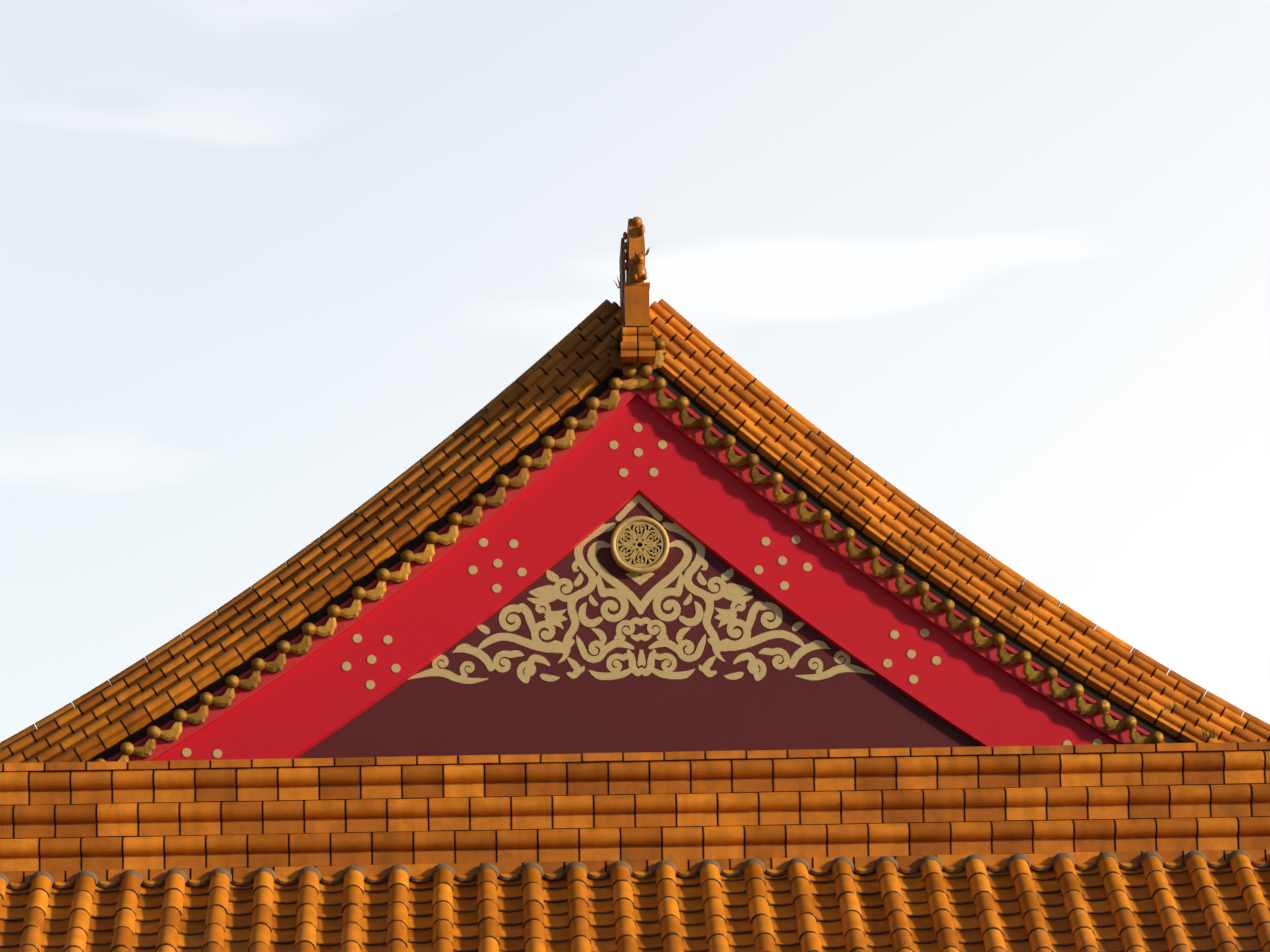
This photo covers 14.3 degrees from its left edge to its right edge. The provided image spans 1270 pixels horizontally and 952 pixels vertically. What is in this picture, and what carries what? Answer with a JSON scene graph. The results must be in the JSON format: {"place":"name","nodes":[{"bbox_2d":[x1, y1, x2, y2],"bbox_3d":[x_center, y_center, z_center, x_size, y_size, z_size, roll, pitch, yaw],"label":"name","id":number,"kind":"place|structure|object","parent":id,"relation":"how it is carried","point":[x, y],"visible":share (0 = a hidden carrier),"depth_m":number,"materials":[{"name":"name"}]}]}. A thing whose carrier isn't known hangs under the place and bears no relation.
{"place":"outdoors","nodes":[
{"label":"outdoors","id":0,"kind":"place"},
{"bbox_2d":[94,338,1163,761],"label":"eave tiles","id":1,"kind":"object","parent":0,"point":[636,372],"visible":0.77,"depth_m":35.39,"materials":[{"name":"brown ceramic"}]},
{"bbox_2d":[0,741,1269,882],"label":"horizontal roof ridge","id":2,"kind":"structure","parent":0,"point":[547,813],"depth_m":34.44,"materials":[{"name":"brown tile"}]},
{"bbox_2d":[0,854,1269,951],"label":"roof tiles","id":3,"kind":"object","parent":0,"point":[1196,903],"visible":0.94,"depth_m":33.67,"materials":[{"name":"orange tile"}]},
{"bbox_2d":[0,850,1269,888],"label":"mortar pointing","id":4,"kind":"object","parent":3,"relation":"on","point":[646,874],"visible":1,"depth_m":34.29,"materials":[{"name":"ceramic"}]},
{"bbox_2d":[0,299,1269,763],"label":"gable roof ridge","id":5,"kind":"structure","parent":0,"point":[546,391],"depth_m":35.58,"materials":[{"name":"brown tile"}]},
{"bbox_2d":[614,248,1255,741],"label":"weeds","id":6,"kind":"object","parent":5,"relation":"on","point":[928,548],"visible":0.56,"depth_m":35.28,"materials":[{"name":"brown plant"}]},
{"bbox_2d":[0,0,1269,741],"label":"sky","id":7,"kind":"structure","parent":0,"point":[260,260],"materials":[{"name":"white"}]},
{"bbox_3d":[-0.045,1.704,38.268,12.385,4.522,6.048,0,-15,-2],"label":"roof","id":8,"kind":"object","parent":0,"visible":0},
{"bbox_2d":[619,217,655,364],"bbox_3d":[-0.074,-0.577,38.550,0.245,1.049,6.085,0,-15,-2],"label":"roof finial","id":9,"kind":"object","parent":8,"relation":"attached to","point":[637,343],"visible":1,"depth_m":35.67,"materials":[{"name":"orange ceramic"}]},
{"label":"ground","id":10,"kind":"structure","parent":0,"visible":0},
{"bbox_3d":[0.054,9.338,37.282,13.000,9.500,8.000,0,-15,-2],"label":"hall body","id":11,"kind":"object","parent":10,"relation":"on","visible":0},
{"bbox_2d":[298,494,979,757],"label":"gable panel","id":12,"kind":"structure","parent":11,"relation":"on","point":[508,712],"depth_m":35.28,"materials":[{"name":"red paint"}]},
{"bbox_2d":[85,368,1184,762],"bbox_3d":[0.050,1.360,35.278,12.207,4.818,0.095,0,-15,-2],"label":"bargeboard","id":13,"kind":"object","parent":12,"relation":"attached to","point":[567,500],"visible":0.6,"depth_m":35.41,"materials":[{"name":"red paint"}]},
{"bbox_2d":[182,423,1101,757],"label":"decorative studs","id":14,"kind":"object","parent":13,"relation":"attached to","point":[784,585],"visible":0.62,"depth_m":35.42,"materials":[{"name":"paint"}]},
{"bbox_2d":[610,516,668,573],"bbox_3d":[0.034,0.483,35.533,0.414,0.414,0.056,0,-15,-2],"label":"round medallion","id":15,"kind":"object","parent":12,"relation":"attached to","point":[639,544],"visible":1,"depth_m":35.52,"materials":[{"name":"gold metal"}]},
{"bbox_2d":[409,494,874,683],"bbox_3d":[0.037,0.780,35.480,3.255,1.351,0.001,0,-15,-2],"label":"scrollwork ornament","id":16,"kind":"object","parent":12,"relation":"attached to","point":[622,593],"visible":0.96,"depth_m":35.41,"materials":[{"name":"paint"}]}
]}

